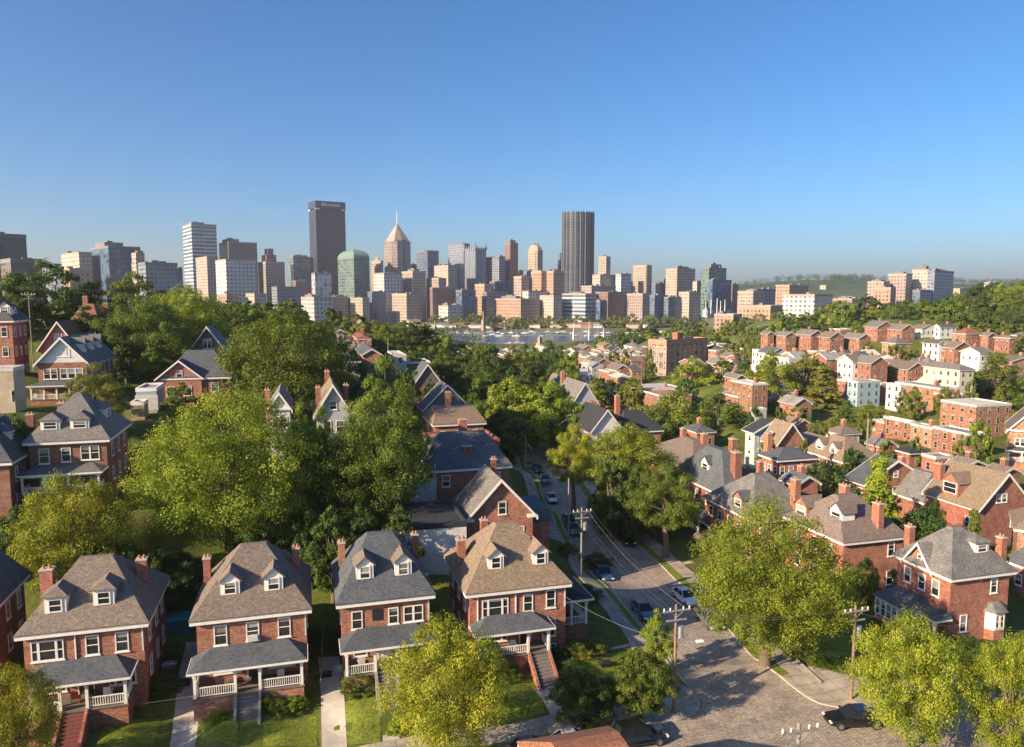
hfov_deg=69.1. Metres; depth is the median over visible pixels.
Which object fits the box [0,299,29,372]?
apartment house
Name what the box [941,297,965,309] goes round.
tree
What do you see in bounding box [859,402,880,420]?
tree
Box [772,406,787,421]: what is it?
tree
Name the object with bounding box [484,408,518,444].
tree
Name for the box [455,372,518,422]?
tree
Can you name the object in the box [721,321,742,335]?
tree
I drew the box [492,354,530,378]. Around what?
tree
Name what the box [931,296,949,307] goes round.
tree
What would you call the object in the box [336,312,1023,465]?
distant trees
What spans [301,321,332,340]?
tree
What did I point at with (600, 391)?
tree
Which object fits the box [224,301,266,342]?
tree
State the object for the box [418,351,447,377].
tree
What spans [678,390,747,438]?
tree
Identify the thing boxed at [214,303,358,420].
tree
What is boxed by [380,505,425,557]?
tree
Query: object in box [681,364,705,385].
brick house
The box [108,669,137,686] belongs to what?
window
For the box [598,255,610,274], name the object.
office tower
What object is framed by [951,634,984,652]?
bush
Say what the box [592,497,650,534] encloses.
tree
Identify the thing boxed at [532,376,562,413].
tree
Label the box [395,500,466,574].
shed
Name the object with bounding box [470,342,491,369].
tree
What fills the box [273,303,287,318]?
tree
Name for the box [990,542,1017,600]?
tree
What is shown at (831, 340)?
brick house
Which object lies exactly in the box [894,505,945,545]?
tree
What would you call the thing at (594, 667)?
lawn
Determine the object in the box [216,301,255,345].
tree
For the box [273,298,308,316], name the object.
tree
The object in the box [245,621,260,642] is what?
window
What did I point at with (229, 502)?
tree
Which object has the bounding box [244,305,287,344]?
tree
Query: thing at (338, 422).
window
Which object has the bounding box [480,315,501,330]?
tree
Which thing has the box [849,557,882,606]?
tree
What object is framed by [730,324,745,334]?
tree
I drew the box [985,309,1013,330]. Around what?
tree
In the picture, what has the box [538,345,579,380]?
tree
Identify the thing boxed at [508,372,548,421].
tree
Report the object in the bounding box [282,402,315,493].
tree
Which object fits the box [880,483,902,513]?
tree
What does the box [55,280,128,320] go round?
tree
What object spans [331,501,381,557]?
tree
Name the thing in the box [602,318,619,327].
tree
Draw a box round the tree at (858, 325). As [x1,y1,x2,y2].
[848,323,864,332]
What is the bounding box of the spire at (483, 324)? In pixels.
[481,311,485,330]
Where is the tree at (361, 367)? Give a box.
[302,345,384,405]
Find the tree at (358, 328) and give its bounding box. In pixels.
[347,323,379,347]
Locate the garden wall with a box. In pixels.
[794,658,822,683]
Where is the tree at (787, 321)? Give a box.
[776,312,802,331]
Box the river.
[438,331,661,342]
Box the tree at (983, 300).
[977,295,995,310]
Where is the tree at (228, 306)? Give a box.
[226,300,247,327]
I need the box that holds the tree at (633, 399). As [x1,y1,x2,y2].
[622,380,645,409]
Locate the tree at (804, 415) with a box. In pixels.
[786,406,812,422]
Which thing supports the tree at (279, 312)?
on the ground at (322, 616)
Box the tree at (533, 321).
[528,320,535,329]
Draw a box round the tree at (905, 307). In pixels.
[885,303,920,319]
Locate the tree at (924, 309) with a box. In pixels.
[908,301,934,318]
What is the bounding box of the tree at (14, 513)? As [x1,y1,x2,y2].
[0,504,46,554]
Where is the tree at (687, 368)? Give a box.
[662,356,720,387]
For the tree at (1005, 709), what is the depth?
54.28 m
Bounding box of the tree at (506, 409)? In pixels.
[484,408,523,447]
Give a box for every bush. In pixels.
[100,700,137,726]
[148,671,189,701]
[208,710,226,726]
[261,691,292,712]
[267,698,289,718]
[279,695,310,714]
[336,666,374,700]
[385,718,408,736]
[478,647,519,680]
[502,665,523,683]
[551,646,570,663]
[555,658,587,676]
[557,542,579,557]
[564,640,594,661]
[581,583,604,605]
[581,637,611,656]
[582,551,614,570]
[655,676,679,692]
[811,653,843,671]
[862,593,874,608]
[924,627,955,646]
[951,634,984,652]
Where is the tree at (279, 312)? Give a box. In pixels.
[267,307,302,340]
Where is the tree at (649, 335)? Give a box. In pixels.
[639,330,661,340]
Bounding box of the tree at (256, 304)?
[240,302,266,333]
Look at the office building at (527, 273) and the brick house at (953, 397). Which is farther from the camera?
the office building at (527, 273)
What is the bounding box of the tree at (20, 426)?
[10,412,30,465]
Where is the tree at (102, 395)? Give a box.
[59,362,134,415]
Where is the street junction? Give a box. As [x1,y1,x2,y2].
[685,668,836,719]
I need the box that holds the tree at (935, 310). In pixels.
[926,304,949,318]
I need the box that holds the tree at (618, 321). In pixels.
[616,317,628,327]
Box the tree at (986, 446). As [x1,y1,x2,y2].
[957,417,994,463]
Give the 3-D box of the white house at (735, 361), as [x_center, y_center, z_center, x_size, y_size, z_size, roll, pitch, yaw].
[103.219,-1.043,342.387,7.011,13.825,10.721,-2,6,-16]
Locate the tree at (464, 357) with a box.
[447,348,481,384]
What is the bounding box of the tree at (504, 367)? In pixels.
[480,353,519,378]
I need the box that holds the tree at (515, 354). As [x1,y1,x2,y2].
[499,344,524,369]
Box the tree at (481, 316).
[472,314,490,323]
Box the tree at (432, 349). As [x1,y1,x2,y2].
[408,340,444,359]
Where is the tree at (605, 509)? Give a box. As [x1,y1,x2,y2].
[585,453,634,540]
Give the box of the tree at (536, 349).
[519,345,546,381]
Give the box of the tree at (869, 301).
[855,294,877,309]
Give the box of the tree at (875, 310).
[859,306,885,322]
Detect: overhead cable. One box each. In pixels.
[664,608,842,619]
[673,608,849,619]
[685,606,858,617]
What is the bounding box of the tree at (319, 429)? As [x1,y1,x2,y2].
[301,404,345,508]
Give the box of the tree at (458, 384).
[451,366,491,395]
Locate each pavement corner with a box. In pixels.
[632,681,697,723]
[783,666,890,705]
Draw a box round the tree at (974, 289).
[956,285,991,306]
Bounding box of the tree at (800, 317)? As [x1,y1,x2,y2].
[791,312,819,331]
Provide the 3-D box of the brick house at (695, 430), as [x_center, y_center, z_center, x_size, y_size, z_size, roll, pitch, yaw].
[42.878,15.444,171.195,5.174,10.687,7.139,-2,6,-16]
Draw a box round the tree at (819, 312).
[809,303,832,321]
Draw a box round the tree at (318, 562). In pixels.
[303,505,352,603]
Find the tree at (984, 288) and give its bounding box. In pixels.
[971,282,990,294]
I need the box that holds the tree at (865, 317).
[842,301,870,323]
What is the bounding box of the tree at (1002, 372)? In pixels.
[973,352,1023,400]
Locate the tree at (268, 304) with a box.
[262,301,273,311]
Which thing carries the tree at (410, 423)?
on the ground at (322, 616)
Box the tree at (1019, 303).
[996,290,1023,315]
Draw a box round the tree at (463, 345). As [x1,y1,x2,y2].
[454,343,470,364]
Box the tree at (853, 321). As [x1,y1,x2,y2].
[841,317,860,327]
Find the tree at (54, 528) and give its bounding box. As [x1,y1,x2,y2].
[0,467,141,593]
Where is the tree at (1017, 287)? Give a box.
[1011,280,1023,298]
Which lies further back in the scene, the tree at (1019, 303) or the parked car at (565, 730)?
the tree at (1019, 303)
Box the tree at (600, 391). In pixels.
[588,377,607,403]
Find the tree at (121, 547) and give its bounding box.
[111,541,143,557]
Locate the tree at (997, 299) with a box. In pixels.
[989,288,1019,311]
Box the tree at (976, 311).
[968,309,995,326]
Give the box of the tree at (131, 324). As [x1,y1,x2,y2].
[90,294,200,378]
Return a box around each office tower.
[182,221,216,304]
[195,256,217,301]
[219,238,258,291]
[258,248,284,301]
[287,254,310,286]
[308,199,345,295]
[337,249,369,297]
[371,257,382,291]
[384,224,410,272]
[416,250,438,319]
[448,243,469,289]
[463,242,486,289]
[486,255,504,283]
[505,239,517,294]
[528,244,542,270]
[561,210,594,292]
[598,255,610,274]
[633,264,651,292]
[665,265,695,296]
[700,263,726,319]
[707,278,731,307]
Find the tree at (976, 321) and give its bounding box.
[952,310,983,331]
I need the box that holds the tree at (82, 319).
[70,305,120,351]
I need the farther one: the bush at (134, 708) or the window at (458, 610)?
the window at (458, 610)
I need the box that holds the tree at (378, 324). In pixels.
[368,320,390,345]
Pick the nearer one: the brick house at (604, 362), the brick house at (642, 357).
the brick house at (604, 362)
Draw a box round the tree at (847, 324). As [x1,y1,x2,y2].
[843,322,856,329]
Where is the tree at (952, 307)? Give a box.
[937,300,968,319]
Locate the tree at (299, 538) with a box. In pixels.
[285,507,331,589]
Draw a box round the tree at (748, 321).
[741,316,752,326]
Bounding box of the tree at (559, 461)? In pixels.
[545,420,598,512]
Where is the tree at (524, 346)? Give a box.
[516,342,546,366]
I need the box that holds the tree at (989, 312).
[973,309,1002,328]
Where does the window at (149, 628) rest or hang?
in the brick house at (97, 623)
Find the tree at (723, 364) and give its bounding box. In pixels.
[710,358,734,383]
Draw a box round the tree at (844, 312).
[832,300,863,323]
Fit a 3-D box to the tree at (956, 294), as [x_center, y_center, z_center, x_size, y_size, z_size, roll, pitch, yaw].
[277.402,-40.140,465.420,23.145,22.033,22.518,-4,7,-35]
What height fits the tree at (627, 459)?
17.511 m
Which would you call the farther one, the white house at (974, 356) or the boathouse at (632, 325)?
the boathouse at (632, 325)
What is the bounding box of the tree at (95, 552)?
[55,533,110,581]
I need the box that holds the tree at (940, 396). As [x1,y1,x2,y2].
[932,386,952,418]
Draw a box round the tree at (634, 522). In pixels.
[615,462,658,546]
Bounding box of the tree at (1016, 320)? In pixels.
[997,307,1023,333]
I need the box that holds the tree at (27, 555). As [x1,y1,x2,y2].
[7,524,62,575]
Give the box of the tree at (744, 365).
[736,361,753,376]
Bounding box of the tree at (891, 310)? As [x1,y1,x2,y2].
[875,305,904,319]
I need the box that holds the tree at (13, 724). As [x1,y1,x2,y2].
[0,662,68,746]
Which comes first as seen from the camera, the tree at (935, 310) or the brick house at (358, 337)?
the brick house at (358, 337)
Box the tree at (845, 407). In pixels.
[835,400,856,424]
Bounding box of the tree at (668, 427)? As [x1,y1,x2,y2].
[638,404,679,437]
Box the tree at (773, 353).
[759,348,778,373]
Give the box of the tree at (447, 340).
[427,332,463,359]
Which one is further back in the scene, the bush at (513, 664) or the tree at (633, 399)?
the tree at (633, 399)
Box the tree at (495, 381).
[466,366,509,421]
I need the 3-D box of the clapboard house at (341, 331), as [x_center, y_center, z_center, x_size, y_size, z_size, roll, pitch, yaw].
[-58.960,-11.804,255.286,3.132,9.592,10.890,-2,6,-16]
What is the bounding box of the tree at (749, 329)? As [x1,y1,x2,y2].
[745,327,756,334]
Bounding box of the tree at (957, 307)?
[935,301,963,321]
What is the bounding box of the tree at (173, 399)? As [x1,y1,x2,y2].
[158,382,204,417]
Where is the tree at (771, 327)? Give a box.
[755,323,779,344]
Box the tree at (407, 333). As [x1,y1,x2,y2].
[391,321,423,352]
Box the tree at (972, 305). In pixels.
[960,296,987,310]
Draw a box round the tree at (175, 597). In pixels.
[145,548,189,609]
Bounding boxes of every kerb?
[521,450,699,724]
[547,443,1022,707]
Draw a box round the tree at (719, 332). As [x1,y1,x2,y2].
[717,328,729,337]
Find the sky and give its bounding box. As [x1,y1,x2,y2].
[0,0,1023,297]
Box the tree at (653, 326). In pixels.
[641,322,661,339]
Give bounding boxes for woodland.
[335,309,854,347]
[738,273,1021,288]
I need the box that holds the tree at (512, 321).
[504,318,523,330]
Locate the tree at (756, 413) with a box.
[743,406,763,427]
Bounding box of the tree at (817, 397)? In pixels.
[801,367,844,412]
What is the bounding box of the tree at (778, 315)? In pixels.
[774,311,788,319]
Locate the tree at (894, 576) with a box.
[887,568,897,586]
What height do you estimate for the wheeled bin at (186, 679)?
0.660 m
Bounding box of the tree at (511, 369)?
[499,365,532,407]
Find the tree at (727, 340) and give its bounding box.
[722,338,734,346]
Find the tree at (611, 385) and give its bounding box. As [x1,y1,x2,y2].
[599,380,622,407]
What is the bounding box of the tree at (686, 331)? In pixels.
[683,329,694,336]
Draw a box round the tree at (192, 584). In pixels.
[160,549,203,606]
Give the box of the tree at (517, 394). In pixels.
[475,375,554,447]
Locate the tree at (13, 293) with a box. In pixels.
[0,284,47,335]
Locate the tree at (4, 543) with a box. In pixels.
[0,518,35,559]
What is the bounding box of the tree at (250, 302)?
[239,300,259,314]
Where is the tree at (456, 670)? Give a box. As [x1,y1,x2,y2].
[373,609,518,746]
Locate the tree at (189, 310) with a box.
[145,281,233,357]
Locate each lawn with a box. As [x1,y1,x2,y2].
[97,719,160,746]
[197,720,238,746]
[263,716,317,746]
[345,697,380,744]
[484,679,544,723]
[558,649,638,710]
[802,634,922,668]
[856,403,890,414]
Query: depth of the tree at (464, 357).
221.16 m
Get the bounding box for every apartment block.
[0,232,26,298]
[0,257,42,304]
[648,332,707,375]
[775,283,808,304]
[782,292,832,316]
[832,296,867,311]
[867,279,889,304]
[873,286,895,309]
[888,271,912,303]
[911,264,930,300]
[912,288,931,304]
[926,268,953,301]
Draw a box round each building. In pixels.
[0,365,26,412]
[61,251,93,296]
[62,266,90,291]
[91,241,139,303]
[131,250,144,296]
[131,260,177,295]
[178,267,183,302]
[215,259,256,302]
[218,291,238,310]
[245,292,266,305]
[271,285,303,310]
[292,279,311,296]
[301,293,332,325]
[311,272,331,296]
[331,294,347,318]
[348,296,369,324]
[367,290,385,324]
[373,272,401,312]
[375,313,394,324]
[392,292,422,324]
[401,268,425,320]
[411,263,416,268]
[426,276,445,318]
[430,286,458,318]
[434,264,456,286]
[438,303,461,321]
[456,288,475,321]
[475,283,493,322]
[482,290,508,321]
[489,281,511,294]
[495,295,539,324]
[514,275,528,296]
[522,289,547,298]
[523,270,531,289]
[531,269,546,290]
[540,293,561,322]
[547,269,563,294]
[558,253,560,270]
[562,292,596,322]
[581,284,615,292]
[592,273,615,285]
[595,290,624,324]
[596,299,606,319]
[616,273,630,317]
[625,292,650,325]
[649,293,667,322]
[651,282,665,294]
[658,278,665,282]
[664,295,681,324]
[679,290,700,322]
[693,280,700,302]
[702,306,731,319]
[731,283,738,313]
[737,289,765,312]
[759,287,775,304]
[820,285,831,289]
[953,287,968,296]
[984,281,999,293]
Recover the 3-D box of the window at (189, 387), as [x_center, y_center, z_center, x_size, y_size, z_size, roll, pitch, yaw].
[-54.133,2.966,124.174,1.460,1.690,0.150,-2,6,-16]
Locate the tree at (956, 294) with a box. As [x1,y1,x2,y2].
[935,292,962,307]
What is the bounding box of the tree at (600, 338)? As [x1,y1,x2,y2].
[590,335,604,347]
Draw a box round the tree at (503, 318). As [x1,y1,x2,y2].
[494,316,509,322]
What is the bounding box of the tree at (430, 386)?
[416,378,434,401]
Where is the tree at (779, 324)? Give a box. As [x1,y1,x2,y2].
[768,320,792,330]
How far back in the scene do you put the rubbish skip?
72.58 m
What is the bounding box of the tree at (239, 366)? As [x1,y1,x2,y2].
[231,344,248,389]
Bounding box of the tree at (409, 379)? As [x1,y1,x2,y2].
[396,368,422,416]
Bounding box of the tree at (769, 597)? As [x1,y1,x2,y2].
[686,488,869,667]
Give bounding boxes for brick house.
[0,411,35,517]
[0,551,30,674]
[13,553,170,746]
[15,392,131,513]
[26,332,115,405]
[36,310,94,355]
[71,295,115,349]
[154,350,235,409]
[186,541,311,724]
[191,324,229,358]
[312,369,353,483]
[331,530,437,714]
[352,328,371,346]
[355,339,382,381]
[407,358,430,366]
[407,361,439,410]
[417,380,466,432]
[420,430,512,501]
[422,390,486,431]
[422,417,499,448]
[444,516,593,691]
[453,456,552,556]
[492,346,505,357]
[517,726,628,746]
[547,371,599,426]
[576,342,594,352]
[578,348,590,355]
[578,355,588,362]
[578,358,589,368]
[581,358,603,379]
[586,354,610,368]
[588,400,613,414]
[589,350,608,359]
[591,349,604,351]
[591,379,622,407]
[596,341,612,349]
[599,369,618,382]
[603,349,622,361]
[604,360,629,375]
[609,370,630,385]
[613,409,663,455]
[620,354,642,367]
[625,382,682,409]
[627,362,642,383]
[629,345,643,354]
[633,353,645,367]
[642,346,648,354]
[642,389,691,412]
[644,426,744,496]
[674,436,749,540]
[679,355,705,374]
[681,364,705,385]
[681,418,716,444]
[702,459,801,564]
[706,355,724,373]
[707,343,722,359]
[708,349,728,359]
[709,341,727,345]
[719,360,737,371]
[720,349,734,360]
[722,391,738,409]
[723,370,746,391]
[726,352,750,360]
[731,377,767,416]
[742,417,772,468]
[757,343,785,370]
[758,431,817,483]
[760,329,774,347]
[760,419,803,448]
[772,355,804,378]
[774,329,796,350]
[777,391,812,419]
[779,463,821,495]
[780,347,798,356]
[783,411,810,433]
[783,482,903,596]
[795,327,821,352]
[804,434,875,487]
[808,350,824,358]
[811,349,839,377]
[817,328,845,351]
[826,418,861,441]
[829,328,852,334]
[832,346,850,352]
[835,349,849,356]
[837,379,847,395]
[843,454,913,504]
[844,330,872,350]
[857,352,889,381]
[861,346,880,355]
[863,319,892,341]
[864,431,898,456]
[871,522,1017,641]
[879,382,885,399]
[881,333,911,359]
[881,351,892,358]
[884,356,923,382]
[887,321,916,340]
[893,454,933,533]
[894,438,927,468]
[895,379,959,413]
[908,352,925,360]
[911,357,929,364]
[917,376,940,383]
[921,452,953,471]
[921,458,1023,545]
[922,354,937,362]
[933,388,966,410]
[940,398,1011,436]
[942,338,971,363]
[951,325,982,346]
[952,449,987,466]
[979,329,997,350]
[979,378,1009,396]
[986,456,1023,485]
[993,332,1016,353]
[999,352,1023,380]
[1005,407,1023,470]
[1007,547,1023,599]
[1008,507,1023,552]
[1010,332,1023,351]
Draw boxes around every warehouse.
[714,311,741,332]
[737,303,782,321]
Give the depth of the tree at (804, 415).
180.51 m
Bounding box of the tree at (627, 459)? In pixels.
[569,421,684,501]
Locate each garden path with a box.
[383,734,399,741]
[533,687,562,713]
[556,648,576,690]
[571,644,630,655]
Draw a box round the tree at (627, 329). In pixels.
[618,327,639,343]
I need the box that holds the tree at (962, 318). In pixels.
[953,312,974,327]
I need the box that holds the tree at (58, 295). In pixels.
[1,259,90,327]
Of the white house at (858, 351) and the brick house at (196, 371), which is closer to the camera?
the brick house at (196, 371)
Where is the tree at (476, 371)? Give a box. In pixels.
[458,350,504,394]
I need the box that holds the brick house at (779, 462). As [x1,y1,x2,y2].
[758,431,817,483]
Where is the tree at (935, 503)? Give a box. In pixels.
[915,497,950,539]
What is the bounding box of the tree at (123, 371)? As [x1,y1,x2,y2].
[112,342,139,383]
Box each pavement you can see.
[359,446,672,746]
[547,430,1013,689]
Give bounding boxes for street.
[522,440,805,700]
[636,692,1023,746]
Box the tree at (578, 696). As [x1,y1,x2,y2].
[543,666,617,727]
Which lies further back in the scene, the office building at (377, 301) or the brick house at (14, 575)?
the office building at (377, 301)
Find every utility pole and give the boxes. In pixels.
[21,292,34,369]
[525,437,526,472]
[567,478,569,551]
[573,507,591,576]
[663,604,703,713]
[781,721,819,746]
[844,605,868,699]
[866,418,868,447]
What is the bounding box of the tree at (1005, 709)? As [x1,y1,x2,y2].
[957,627,1023,746]
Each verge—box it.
[452,446,687,746]
[541,439,1018,704]
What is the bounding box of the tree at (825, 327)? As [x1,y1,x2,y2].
[820,323,838,332]
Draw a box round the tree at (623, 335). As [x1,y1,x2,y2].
[611,331,628,345]
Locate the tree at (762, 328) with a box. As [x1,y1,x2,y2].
[756,326,768,332]
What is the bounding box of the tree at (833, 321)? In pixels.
[814,314,841,330]
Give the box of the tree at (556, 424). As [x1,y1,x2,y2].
[520,378,584,451]
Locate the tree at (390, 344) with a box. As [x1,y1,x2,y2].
[367,322,407,354]
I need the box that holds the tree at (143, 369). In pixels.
[133,346,169,383]
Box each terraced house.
[871,414,886,436]
[884,416,916,441]
[910,419,935,448]
[931,425,985,455]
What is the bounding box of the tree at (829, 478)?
[806,459,867,498]
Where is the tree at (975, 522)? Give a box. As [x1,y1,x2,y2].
[966,508,982,535]
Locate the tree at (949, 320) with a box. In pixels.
[936,315,962,330]
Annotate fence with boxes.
[320,624,323,691]
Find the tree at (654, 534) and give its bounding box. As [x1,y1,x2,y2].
[638,478,671,539]
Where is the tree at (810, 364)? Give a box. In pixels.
[779,353,836,395]
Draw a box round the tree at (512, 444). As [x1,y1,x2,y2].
[494,410,532,464]
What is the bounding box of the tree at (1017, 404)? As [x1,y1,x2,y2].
[1004,393,1023,414]
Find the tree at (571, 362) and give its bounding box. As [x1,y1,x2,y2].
[551,349,585,382]
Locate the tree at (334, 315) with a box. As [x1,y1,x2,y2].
[315,307,343,332]
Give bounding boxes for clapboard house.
[335,326,344,342]
[342,346,361,376]
[343,334,355,349]
[387,350,406,371]
[604,345,623,360]
[750,407,766,420]
[847,379,880,406]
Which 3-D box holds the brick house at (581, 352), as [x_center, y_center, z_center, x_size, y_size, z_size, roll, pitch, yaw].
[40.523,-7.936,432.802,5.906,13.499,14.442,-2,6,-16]
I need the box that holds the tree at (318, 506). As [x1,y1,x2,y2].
[263,427,348,539]
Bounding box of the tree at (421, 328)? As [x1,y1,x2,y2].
[409,321,433,348]
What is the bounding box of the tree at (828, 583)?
[812,565,835,600]
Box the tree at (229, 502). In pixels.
[115,384,330,556]
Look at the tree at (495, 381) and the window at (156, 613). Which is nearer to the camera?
the window at (156, 613)
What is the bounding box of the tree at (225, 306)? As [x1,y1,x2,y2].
[204,302,242,337]
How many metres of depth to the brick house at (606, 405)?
283.04 m
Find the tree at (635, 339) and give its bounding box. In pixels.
[622,331,645,346]
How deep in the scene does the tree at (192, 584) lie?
75.50 m
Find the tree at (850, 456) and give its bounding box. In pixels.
[830,446,866,487]
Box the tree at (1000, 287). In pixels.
[986,282,1014,294]
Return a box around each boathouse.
[429,323,443,327]
[441,324,455,327]
[470,324,486,327]
[490,323,501,327]
[502,323,513,328]
[530,323,539,327]
[550,324,562,327]
[566,323,579,327]
[580,323,591,328]
[592,324,601,327]
[626,323,639,327]
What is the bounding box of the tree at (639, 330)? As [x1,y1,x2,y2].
[630,326,651,342]
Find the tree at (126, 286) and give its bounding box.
[95,271,171,336]
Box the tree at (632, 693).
[607,646,677,719]
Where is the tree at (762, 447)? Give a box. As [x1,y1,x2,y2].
[754,439,776,467]
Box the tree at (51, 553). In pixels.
[30,532,91,582]
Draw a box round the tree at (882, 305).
[872,301,888,309]
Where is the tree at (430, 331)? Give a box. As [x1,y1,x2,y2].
[412,324,442,342]
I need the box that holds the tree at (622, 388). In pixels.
[616,377,643,409]
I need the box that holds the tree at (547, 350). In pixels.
[534,343,566,388]
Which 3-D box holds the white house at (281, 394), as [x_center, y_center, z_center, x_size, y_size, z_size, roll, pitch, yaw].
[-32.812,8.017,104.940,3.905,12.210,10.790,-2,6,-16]
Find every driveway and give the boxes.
[170,641,197,746]
[318,656,346,746]
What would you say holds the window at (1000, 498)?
in the brick house at (959, 490)
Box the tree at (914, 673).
[842,604,980,746]
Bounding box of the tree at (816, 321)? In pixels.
[801,314,826,328]
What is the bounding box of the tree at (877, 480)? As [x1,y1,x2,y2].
[859,455,900,524]
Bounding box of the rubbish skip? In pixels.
[166,610,192,634]
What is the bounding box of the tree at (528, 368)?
[519,356,547,419]
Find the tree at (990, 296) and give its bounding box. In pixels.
[976,291,1000,308]
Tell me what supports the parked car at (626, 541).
on the street at (712, 654)
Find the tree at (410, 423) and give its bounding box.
[335,353,432,516]
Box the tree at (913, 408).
[903,385,926,420]
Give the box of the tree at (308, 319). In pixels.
[290,308,319,332]
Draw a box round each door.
[77,684,94,693]
[135,395,157,410]
[247,669,262,676]
[378,649,391,658]
[519,633,531,642]
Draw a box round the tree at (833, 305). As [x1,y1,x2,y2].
[826,300,841,315]
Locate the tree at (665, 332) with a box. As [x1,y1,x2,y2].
[662,330,671,336]
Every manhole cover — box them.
[723,680,732,684]
[747,718,757,723]
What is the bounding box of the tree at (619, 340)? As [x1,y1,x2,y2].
[603,334,626,348]
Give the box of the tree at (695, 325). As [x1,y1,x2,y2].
[686,321,701,335]
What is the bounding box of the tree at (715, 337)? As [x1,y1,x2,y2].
[707,332,724,344]
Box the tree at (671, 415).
[646,388,718,435]
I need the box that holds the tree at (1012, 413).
[1000,402,1017,436]
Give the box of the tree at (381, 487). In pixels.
[308,406,433,530]
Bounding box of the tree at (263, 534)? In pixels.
[232,514,290,553]
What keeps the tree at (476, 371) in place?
on the ground at (322, 616)
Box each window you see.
[1,327,7,336]
[2,347,8,356]
[5,599,11,621]
[7,631,13,652]
[11,390,14,402]
[15,465,19,481]
[16,588,22,609]
[17,492,20,505]
[18,618,22,628]
[30,639,65,663]
[38,448,50,464]
[39,477,60,486]
[43,369,58,379]
[47,688,67,694]
[53,348,69,356]
[54,333,61,340]
[60,368,67,379]
[61,447,70,462]
[68,368,82,378]
[75,475,95,484]
[80,445,100,460]
[85,634,100,656]
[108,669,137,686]
[111,441,114,456]
[112,465,115,479]
[114,631,130,653]
[117,436,120,451]
[118,459,121,473]
[123,432,125,446]
[124,455,126,468]
[148,623,152,641]
[150,652,153,674]
[155,607,158,626]
[156,636,160,658]
[160,597,163,614]
[162,624,165,644]
[176,370,182,376]
[184,386,191,395]
[203,339,211,348]
[211,382,218,391]
[213,624,228,646]
[213,671,241,675]
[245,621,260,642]
[268,664,295,668]
[277,616,291,638]
[329,401,336,410]
[336,420,343,432]
[351,610,362,630]
[353,652,368,658]
[372,609,382,620]
[387,607,399,625]
[403,604,423,623]
[442,475,450,487]
[451,598,453,616]
[457,610,459,628]
[463,595,465,611]
[481,597,507,618]
[488,636,507,642]
[497,501,506,515]
[523,593,533,611]
[545,589,556,609]
[546,618,555,637]
[550,643,555,652]
[695,487,698,499]
[708,504,712,516]
[717,509,721,520]
[767,464,770,472]
[773,465,776,474]
[780,466,784,474]
[885,570,892,585]
[887,542,894,557]
[893,470,898,477]
[902,565,911,583]
[916,572,925,591]
[926,462,929,469]
[930,578,939,598]
[958,614,967,632]
[964,515,970,527]
[983,600,1008,639]
[989,578,997,594]
[995,493,1007,503]
[1013,573,1021,586]
[1014,438,1023,446]
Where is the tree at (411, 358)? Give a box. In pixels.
[407,350,436,372]
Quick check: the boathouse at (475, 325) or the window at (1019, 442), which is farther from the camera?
the boathouse at (475, 325)
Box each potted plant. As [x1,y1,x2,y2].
[89,688,95,696]
[237,677,243,685]
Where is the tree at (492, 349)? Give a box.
[482,340,502,360]
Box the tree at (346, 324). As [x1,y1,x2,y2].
[335,313,372,338]
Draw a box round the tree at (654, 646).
[639,608,677,668]
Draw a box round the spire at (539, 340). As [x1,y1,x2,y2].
[536,337,543,345]
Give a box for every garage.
[130,399,148,420]
[135,382,164,412]
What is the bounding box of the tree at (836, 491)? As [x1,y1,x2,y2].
[829,482,842,495]
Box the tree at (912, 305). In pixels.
[906,298,932,317]
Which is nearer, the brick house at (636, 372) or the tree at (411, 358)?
the tree at (411, 358)
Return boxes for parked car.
[502,734,537,746]
[532,464,543,472]
[538,474,550,483]
[545,492,557,502]
[551,727,580,734]
[562,513,575,525]
[565,521,580,535]
[593,564,613,580]
[610,717,668,746]
[618,528,635,545]
[630,599,655,621]
[671,586,700,606]
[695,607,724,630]
[822,703,882,730]
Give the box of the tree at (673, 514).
[625,461,704,557]
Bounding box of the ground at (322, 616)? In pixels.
[0,280,1023,746]
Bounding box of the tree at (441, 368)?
[430,348,463,384]
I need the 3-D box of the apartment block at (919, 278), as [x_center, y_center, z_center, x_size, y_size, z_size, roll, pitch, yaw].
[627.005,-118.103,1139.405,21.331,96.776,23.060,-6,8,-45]
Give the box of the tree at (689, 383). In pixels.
[674,376,699,405]
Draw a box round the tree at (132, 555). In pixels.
[120,544,163,570]
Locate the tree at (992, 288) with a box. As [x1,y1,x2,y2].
[989,283,1005,293]
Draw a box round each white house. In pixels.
[264,384,293,476]
[406,318,420,325]
[535,344,551,350]
[566,345,583,355]
[569,394,620,461]
[576,365,591,383]
[623,340,641,348]
[727,359,742,363]
[752,349,759,372]
[767,378,799,405]
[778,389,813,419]
[782,348,810,373]
[801,431,825,446]
[836,350,861,379]
[850,346,868,354]
[885,382,904,410]
[914,321,933,337]
[921,336,947,361]
[922,357,975,397]
[933,322,957,338]
[959,344,993,371]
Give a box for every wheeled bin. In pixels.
[161,660,177,669]
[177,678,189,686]
[322,670,331,677]
[334,664,341,671]
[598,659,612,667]
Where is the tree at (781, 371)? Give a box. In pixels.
[744,355,802,406]
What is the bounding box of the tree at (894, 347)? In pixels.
[881,344,904,358]
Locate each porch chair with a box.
[70,691,81,703]
[102,686,113,698]
[215,676,223,687]
[276,668,284,676]
[357,657,365,666]
[507,640,515,649]
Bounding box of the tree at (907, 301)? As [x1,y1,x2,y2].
[895,299,913,311]

